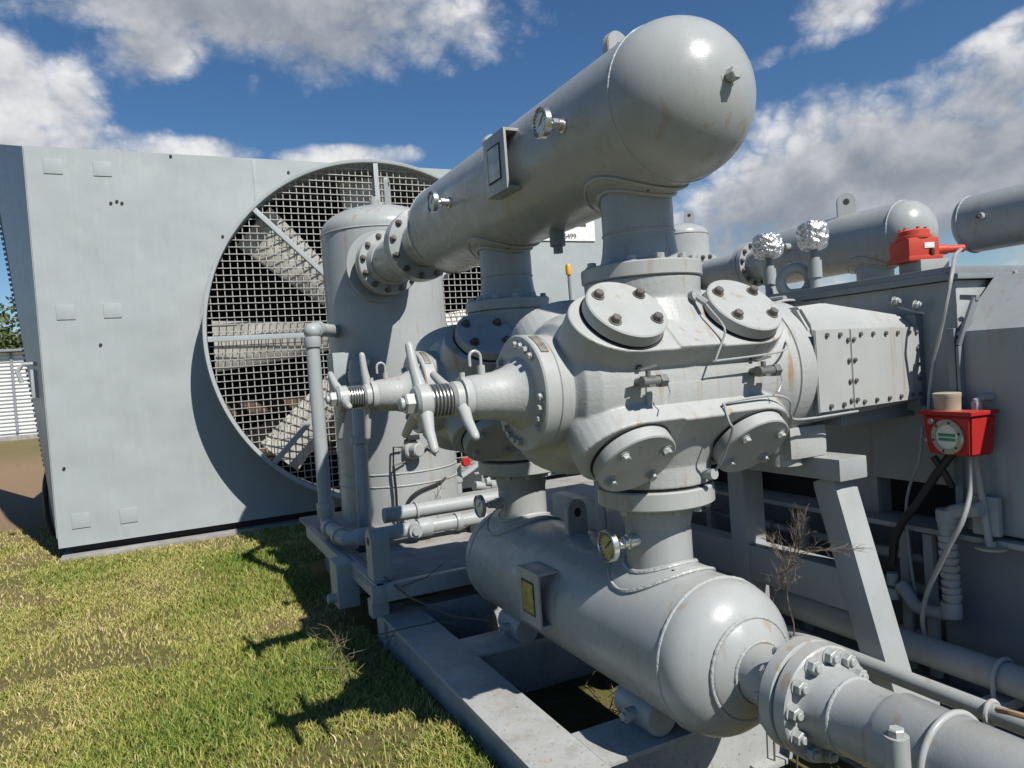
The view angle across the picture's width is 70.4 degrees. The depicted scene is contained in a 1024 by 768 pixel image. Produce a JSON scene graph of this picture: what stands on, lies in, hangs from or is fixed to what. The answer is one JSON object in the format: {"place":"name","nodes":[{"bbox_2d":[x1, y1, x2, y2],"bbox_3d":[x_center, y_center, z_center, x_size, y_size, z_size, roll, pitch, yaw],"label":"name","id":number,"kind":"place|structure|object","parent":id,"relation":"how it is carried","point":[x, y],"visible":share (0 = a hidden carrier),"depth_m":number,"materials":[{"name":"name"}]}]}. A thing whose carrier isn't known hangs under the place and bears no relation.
{"place":"outdoors","nodes":[
{"label":"outdoors","id":0,"kind":"place"},
{"bbox_2d":[0,523,516,767],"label":"grass","id":1,"kind":"structure","parent":0,"point":[174,556],"depth_m":4.13,"materials":[{"name":"green plant"}]},
{"bbox_2d":[0,438,855,767],"bbox_3d":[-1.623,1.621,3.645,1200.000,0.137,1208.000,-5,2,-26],"label":"ground","id":2,"kind":"structure","parent":0,"point":[22,470],"depth_m":4.47,"materials":[{"name":"green plant"}]},
{"bbox_2d":[0,296,22,348],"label":"leafy tree","id":3,"kind":"object","parent":2,"relation":"on","point":[9,339],"visible":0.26,"depth_m":38.08,"materials":[{"name":"green plant"}]},
{"bbox_2d":[0,348,38,441],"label":"sheet shed","id":4,"kind":"structure","parent":2,"relation":"on","point":[17,419],"depth_m":29.97,"materials":[{"name":"metal"}]},
{"bbox_2d":[60,519,301,561],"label":"cooler slab","id":5,"kind":"structure","parent":2,"relation":"on","point":[69,554],"depth_m":7.76,"materials":[{"name":"concrete"}]},
{"bbox_2d":[0,144,602,552],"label":"fan cooler","id":6,"kind":"object","parent":5,"relation":"on","point":[169,308],"visible":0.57,"depth_m":7.84,"materials":[{"name":"grey paint"}]},
{"bbox_2d":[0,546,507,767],"bbox_3d":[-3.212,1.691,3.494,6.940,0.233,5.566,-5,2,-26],"label":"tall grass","id":7,"kind":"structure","parent":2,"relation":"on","point":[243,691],"depth_m":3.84,"materials":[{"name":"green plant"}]},
{"bbox_2d":[290,623,410,685],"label":"dry stalks","id":8,"kind":"object","parent":2,"relation":"on","point":[340,648],"visible":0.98,"depth_m":3.84,"materials":[{"name":"brown plant"}]},
{"bbox_2d":[299,475,596,618],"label":"tank platform","id":9,"kind":"structure","parent":2,"relation":"on","point":[399,563],"depth_m":4.66,"materials":[{"name":"metal"}]},
{"bbox_2d":[348,356,371,528],"bbox_3d":[-1.154,0.455,5.579,0.144,1.348,0.218,-4,2,12],"label":"drain pipe","id":10,"kind":"object","parent":9,"relation":"on","point":[358,440],"visible":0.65,"depth_m":5.50,"materials":[{"name":"grey metal"}]},
{"bbox_2d":[320,177,457,524],"bbox_3d":[-1.038,-0.298,6.251,1.026,2.945,1.168,-5,2,-26],"label":"upright tank","id":11,"kind":"object","parent":9,"relation":"on","point":[375,327],"visible":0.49,"depth_m":5.86,"materials":[{"name":"grey metal"}]},
{"bbox_2d":[327,352,354,391],"bbox_3d":[-1.343,-0.096,5.737,0.180,0.300,0.220,-5,2,-26],"label":"junction box","id":12,"kind":"object","parent":11,"relation":"attached to","point":[337,364],"visible":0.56,"depth_m":5.63,"materials":[{"name":"grey paint"}]},
{"bbox_2d":[303,321,498,552],"bbox_3d":[-0.892,0.310,5.367,1.424,1.659,0.967,-4,2,16],"label":"standpipe","id":13,"kind":"object","parent":9,"relation":"on","point":[314,332],"visible":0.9,"depth_m":5.41,"materials":[{"name":"grey metal"}]},
{"bbox_2d":[345,545,490,621],"bbox_3d":[-0.539,1.130,4.262,0.365,0.199,1.462,-6,2,-43],"label":"dead branch","id":14,"kind":"object","parent":9,"relation":"on","point":[387,579],"visible":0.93,"depth_m":4.06,"materials":[{"name":"brown wood"}]},
{"bbox_2d":[434,475,453,516],"bbox_3d":[-0.602,0.850,5.998,0.297,0.502,0.461,-4,2,2],"label":"dry weed","id":15,"kind":"object","parent":9,"relation":"on","point":[441,486],"visible":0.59,"depth_m":5.96,"materials":[{"name":"beige plant"}]},
{"bbox_2d":[438,622,489,638],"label":"dead twigs","id":16,"kind":"object","parent":2,"relation":"on","point":[464,630],"visible":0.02,"depth_m":4.33,"materials":[{"name":"brown plant"}]},
{"bbox_2d":[456,457,496,492],"bbox_3d":[-0.013,1.130,7.780,0.387,0.936,1.696,-3,2,42],"label":"pipe manifold","id":17,"kind":"object","parent":2,"relation":"on","point":[485,483],"visible":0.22,"depth_m":7.55,"materials":[{"name":"grey metal"}]},
{"bbox_2d":[377,587,862,767],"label":"equipment skid","id":18,"kind":"object","parent":2,"relation":"on","point":[472,681],"visible":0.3,"depth_m":3.10,"materials":[{"name":"paint"}]},
{"bbox_2d":[375,616,460,635],"bbox_3d":[-0.500,1.286,3.865,0.449,0.038,0.092,-4,2,-8],"label":"twig","id":19,"kind":"object","parent":18,"relation":"on","point":[415,626],"visible":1,"depth_m":3.86,"materials":[{"name":"brown wood"}]},
{"bbox_2d":[498,609,537,642],"bbox_3d":[0.007,1.221,3.668,0.179,0.132,0.220,-5,2,-26],"label":"stub support","id":20,"kind":"object","parent":18,"relation":"on","point":[515,628],"visible":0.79,"depth_m":3.59,"materials":[{"name":"grey paint"}]},
{"bbox_2d":[552,481,624,537],"bbox_3d":[0.561,0.697,4.208,0.310,1.070,1.410,-5,2,-26],"label":"guide support","id":21,"kind":"object","parent":18,"relation":"on","point":[599,518],"visible":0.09,"depth_m":4.36,"materials":[{"name":"grey metal"}]},
{"bbox_2d":[614,685,674,736],"bbox_3d":[0.472,1.213,2.704,0.179,0.132,0.220,-5,2,-26],"label":"stub support","id":22,"kind":"object","parent":18,"relation":"on","point":[641,713],"visible":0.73,"depth_m":2.64,"materials":[{"name":"grey paint"}]},
{"bbox_2d":[465,461,826,750],"bbox_3d":[0.380,0.793,3.106,0.585,0.829,2.182,-5,2,-26],"label":"discharge bottle","id":23,"kind":"object","parent":22,"relation":"on","point":[647,607],"visible":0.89,"depth_m":2.61,"materials":[{"name":"grey paint"}]},
{"bbox_2d":[401,307,538,462],"bbox_3d":[0.112,-0.005,3.813,1.332,0.762,0.696,-5,2,-26],"label":"compressor cylinder","id":24,"kind":"object","parent":23,"relation":"on","point":[442,352],"visible":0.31,"depth_m":3.43,"materials":[{"name":"grey paint"}]},
{"bbox_2d":[325,352,411,439],"bbox_3d":[-0.661,0.057,3.437,0.432,0.421,0.369,-5,2,-26],"label":"clearance pocket","id":25,"kind":"object","parent":24,"relation":"attached to","point":[371,395],"visible":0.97,"depth_m":3.42,"materials":[{"name":"grey paint"}]},
{"bbox_2d":[495,274,858,492],"bbox_3d":[0.615,-0.013,2.771,1.332,0.762,0.696,-5,2,-26],"label":"compressor cylinder","id":26,"kind":"object","parent":23,"relation":"on","point":[657,383],"visible":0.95,"depth_m":2.47,"materials":[{"name":"grey paint"}]},
{"bbox_2d":[398,341,535,453],"bbox_3d":[-0.172,0.027,2.419,0.432,0.358,0.369,-5,2,-26],"label":"clearance pocket","id":27,"kind":"object","parent":26,"relation":"attached to","point":[506,393],"visible":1,"depth_m":2.37,"materials":[{"name":"grey paint"}]},
{"bbox_2d":[565,264,571,299],"bbox_3d":[0.775,-0.034,8.700,0.085,2.802,0.072,-5,2,-26],"label":"marker post","id":28,"kind":"object","parent":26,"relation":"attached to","point":[568,270],"visible":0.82,"depth_m":8.65,"materials":[{"name":"grey metal"}]},
{"bbox_2d":[386,15,755,314],"bbox_3d":[-0.003,-0.839,3.554,0.646,0.932,3.008,-5,2,-26],"label":"pulsation bottle","id":29,"kind":"object","parent":26,"relation":"on","point":[628,136],"visible":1,"depth_m":2.60,"materials":[{"name":"grey paint"}]},
{"bbox_2d":[357,219,425,294],"bbox_3d":[-0.793,-0.939,5.285,0.486,0.486,0.785,-5,2,-26],"label":"pipe spool","id":30,"kind":"object","parent":29,"relation":"attached to","point":[379,272],"visible":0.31,"depth_m":5.49,"materials":[{"name":"grey paint"}]},
{"bbox_2d":[773,641,1023,767],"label":"outlet pipe","id":31,"kind":"object","parent":23,"relation":"attached to","point":[831,702],"visible":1,"depth_m":1.89,"materials":[{"name":"grey metal"}]},
{"bbox_2d":[691,423,939,704],"bbox_3d":[1.063,0.688,3.166,0.310,1.070,1.410,-5,2,-26],"label":"guide support","id":32,"kind":"object","parent":18,"relation":"on","point":[857,589],"visible":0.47,"depth_m":2.81,"materials":[{"name":"grey metal"}]},
{"bbox_2d":[789,297,926,425],"bbox_3d":[1.341,-0.096,3.118,0.695,0.506,0.599,-5,2,-26],"label":"crosshead guide","id":33,"kind":"object","parent":32,"relation":"on","point":[871,365],"visible":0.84,"depth_m":2.86,"materials":[{"name":"grey paint"}]},
{"bbox_2d":[786,625,1023,735],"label":"deck pipe","id":34,"kind":"object","parent":32,"relation":"attached to","point":[980,708],"visible":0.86,"depth_m":2.37,"materials":[{"name":"grey metal"}]},
{"bbox_2d":[674,211,708,256],"bbox_3d":[1.946,-0.673,9.078,1.236,3.288,2.610,-4,2,13],"label":"upright tank","id":35,"kind":"object","parent":2,"relation":"on","point":[691,237],"visible":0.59,"depth_m":9.55,"materials":[{"name":"grey metal"}]},
{"bbox_2d":[696,243,744,289],"bbox_3d":[2.233,-1.181,7.510,0.450,0.450,0.688,-5,2,-26],"label":"pipe spool","id":36,"kind":"object","parent":35,"relation":"attached to","point":[714,268],"visible":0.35,"depth_m":7.46,"materials":[{"name":"grey paint"}]},
{"bbox_2d":[736,193,937,286],"bbox_3d":[2.771,-1.056,6.348,0.565,1.124,1.855,-5,2,-26],"label":"bottle","id":37,"kind":"object","parent":36,"relation":"attached to","point":[859,243],"visible":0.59,"depth_m":5.92,"materials":[{"name":"grey paint"}]},
{"bbox_2d":[750,753,789,767],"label":"angle iron","id":38,"kind":"object","parent":2,"relation":"on","point":[780,761],"visible":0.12,"depth_m":2.82,"materials":[{"name":"paint"}]},
{"bbox_2d":[759,528,799,767],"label":"dry weed","id":39,"kind":"object","parent":2,"relation":"on","point":[775,549],"visible":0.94,"depth_m":2.78,"materials":[{"name":"brown plant"}]},
{"bbox_2d":[762,503,875,760],"bbox_3d":[1.108,0.956,2.667,0.280,1.095,0.377,-5,2,-26],"label":"dry weed","id":40,"kind":"object","parent":2,"relation":"on","point":[792,564],"visible":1,"depth_m":2.65,"materials":[{"name":"brown plant"}]},
{"bbox_2d":[781,614,1023,767],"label":"skid deck","id":41,"kind":"structure","parent":2,"relation":"on","point":[853,644],"depth_m":3.52,"materials":[{"name":"grey paint"}]},
{"bbox_2d":[691,481,1023,711],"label":"engine plinth","id":42,"kind":"structure","parent":41,"relation":"on","point":[991,623],"depth_m":2.96,"materials":[{"name":"grey paint"}]},
{"bbox_2d":[693,507,937,563],"bbox_3d":[1.207,0.755,4.228,0.056,0.055,2.620,-5,2,-26],"label":"recess pipe","id":43,"kind":"object","parent":42,"relation":"attached to","point":[882,549],"visible":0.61,"depth_m":3.61,"materials":[{"name":"grey metal"}]},
{"bbox_2d":[711,265,1023,516],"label":"crankcase","id":44,"kind":"object","parent":42,"relation":"on","point":[888,449],"visible":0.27,"depth_m":3.15,"materials":[{"name":"grey metal"}]},
{"bbox_2d":[752,232,783,294],"bbox_3d":[1.383,-0.621,3.902,0.165,0.376,0.163,-5,2,-26],"label":"foil wrapped sensor","id":45,"kind":"object","parent":44,"relation":"on","point":[767,247],"visible":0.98,"depth_m":3.86,"materials":[{"name":"grey metal"}]},
{"bbox_2d":[769,295,807,303],"bbox_3d":[1.374,-0.390,3.516,0.142,0.100,0.330,-5,2,-41],"label":"oil tube","id":46,"kind":"object","parent":44,"relation":"attached to","point":[783,299],"visible":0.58,"depth_m":3.56,"materials":[{"name":"grey metal"}]},
{"bbox_2d":[775,263,809,292],"bbox_3d":[1.454,-0.526,3.724,0.177,0.194,0.119,-3,2,44],"label":"lifting ring","id":47,"kind":"object","parent":44,"relation":"on","point":[785,272],"visible":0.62,"depth_m":3.71,"materials":[{"name":"grey paint"}]},
{"bbox_2d":[796,220,828,287],"bbox_3d":[1.514,-0.625,3.631,0.151,0.379,0.154,-5,2,-26],"label":"foil wrapped sensor","id":48,"kind":"object","parent":44,"relation":"on","point":[812,236],"visible":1,"depth_m":3.59,"materials":[{"name":"grey metal"}]},
{"bbox_2d":[886,299,926,313],"bbox_3d":[1.637,-0.322,3.022,0.024,0.082,0.189,-5,2,-19],"label":"oil tube","id":49,"kind":"object","parent":44,"relation":"attached to","point":[908,309],"visible":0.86,"depth_m":3.00,"materials":[{"name":"grey metal"}]},
{"bbox_2d":[887,226,965,273],"bbox_3d":[1.824,-0.586,3.169,0.298,0.197,0.162,-4,2,-6],"label":"ignition box","id":50,"kind":"object","parent":44,"relation":"on","point":[918,248],"visible":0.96,"depth_m":3.10,"materials":[{"name":"red paint"}]},
{"bbox_2d":[927,248,962,408],"bbox_3d":[1.844,-0.241,2.993,0.467,0.691,0.118,-5,2,-39],"label":"hanging cable","id":51,"kind":"object","parent":50,"relation":"hanging from","point":[942,322],"visible":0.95,"depth_m":2.86,"materials":[{"name":"grey plastic"}]},
{"bbox_2d":[883,573,941,599],"bbox_3d":[1.254,0.902,4.250,0.072,0.070,2.620,-5,2,-26],"label":"recess pipe","id":52,"kind":"object","parent":42,"relation":"attached to","point":[920,588],"visible":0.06,"depth_m":3.14,"materials":[{"name":"grey metal"}]},
{"bbox_2d":[905,426,923,594],"bbox_3d":[1.663,0.530,2.981,0.015,0.720,0.114,-5,2,-18],"label":"thin cable","id":53,"kind":"object","parent":42,"relation":"attached to","point":[906,504],"visible":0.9,"depth_m":3.02,"materials":[{"name":"grey rubber"}]},
{"bbox_2d":[897,621,944,640],"bbox_3d":[1.250,1.093,4.246,0.046,0.045,2.620,-5,2,-26],"label":"recess pipe","id":54,"kind":"object","parent":42,"relation":"attached to","point":[900,624],"visible":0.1,"depth_m":3.21,"materials":[{"name":"grey metal"}]},
{"bbox_2d":[886,502,985,620],"bbox_3d":[1.677,0.693,2.899,0.080,0.502,0.427,-5,2,-26],"label":"wrapped pipe","id":55,"kind":"object","parent":42,"relation":"attached to","point":[950,607],"visible":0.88,"depth_m":2.81,"materials":[{"name":"grey metal"}]},
{"bbox_2d":[919,392,1008,552],"bbox_3d":[1.716,0.327,2.777,0.179,0.592,0.271,-5,2,-26],"label":"level controller","id":56,"kind":"object","parent":42,"relation":"on","point":[952,427],"visible":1,"depth_m":2.72,"materials":[{"name":"red paint"}]},
{"bbox_2d":[888,454,955,565],"bbox_3d":[1.645,0.510,2.923,0.042,0.503,0.301,-5,2,-30],"label":"black hose","id":57,"kind":"object","parent":56,"relation":"attached to","point":[921,497],"visible":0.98,"depth_m":2.93,"materials":[{"name":"rubber"}]},
{"bbox_2d":[930,455,955,487],"bbox_3d":[1.686,0.342,2.837,0.082,0.130,0.033,-4,2,21],"label":"black hose","id":58,"kind":"object","parent":56,"relation":"attached to","point":[945,474],"visible":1,"depth_m":2.82,"materials":[{"name":"rubber"}]},
{"bbox_2d":[920,456,973,635],"bbox_3d":[1.640,0.646,2.750,0.209,0.750,0.124,-3,2,42],"label":"grey cable","id":59,"kind":"object","parent":56,"relation":"hanging from","point":[950,543],"visible":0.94,"depth_m":2.70,"materials":[{"name":"grey plastic"}]},
{"bbox_2d":[946,271,1023,537],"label":"engine enclosure","id":60,"kind":"object","parent":42,"relation":"on","point":[985,345],"visible":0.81,"depth_m":2.73,"materials":[{"name":"grey metal"}]},
{"bbox_2d":[951,183,1023,252],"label":"exhaust vessel","id":61,"kind":"object","parent":60,"relation":"on","point":[990,220],"visible":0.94,"depth_m":3.48,"materials":[{"name":"grey paint"}]},
{"bbox_2d":[971,494,1003,536],"bbox_3d":[1.790,0.498,2.740,0.045,0.150,0.100,-5,2,-26],"label":"inspection cover","id":62,"kind":"object","parent":42,"relation":"on","point":[994,504],"visible":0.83,"depth_m":2.71,"materials":[{"name":"grey metal"}]},
{"bbox_2d":[715,568,1023,709],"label":"deck pipe","id":63,"kind":"object","parent":41,"relation":"on","point":[1001,679],"visible":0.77,"depth_m":2.74,"materials":[{"name":"grey metal"}]},
{"bbox_2d":[785,623,1023,712],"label":"deck conduit","id":64,"kind":"object","parent":41,"relation":"on","point":[911,670],"depth_m":3.05,"materials":[{"name":"grey metal"}]},
{"bbox_2d":[0,0,1023,337],"label":"sky","id":65,"kind":"structure","parent":0,"point":[877,102],"materials":[{"name":"blue"}]},
{"bbox_2d":[514,670,620,733],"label":"dead grass","id":66,"kind":"structure","parent":0,"point":[606,719],"depth_m":3.34,"materials":[{"name":"brown plant"}]},
{"bbox_2d":[995,707,1023,718],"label":"brown hose","id":67,"kind":"object","parent":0,"point":[1010,712],"visible":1,"depth_m":2.05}
]}

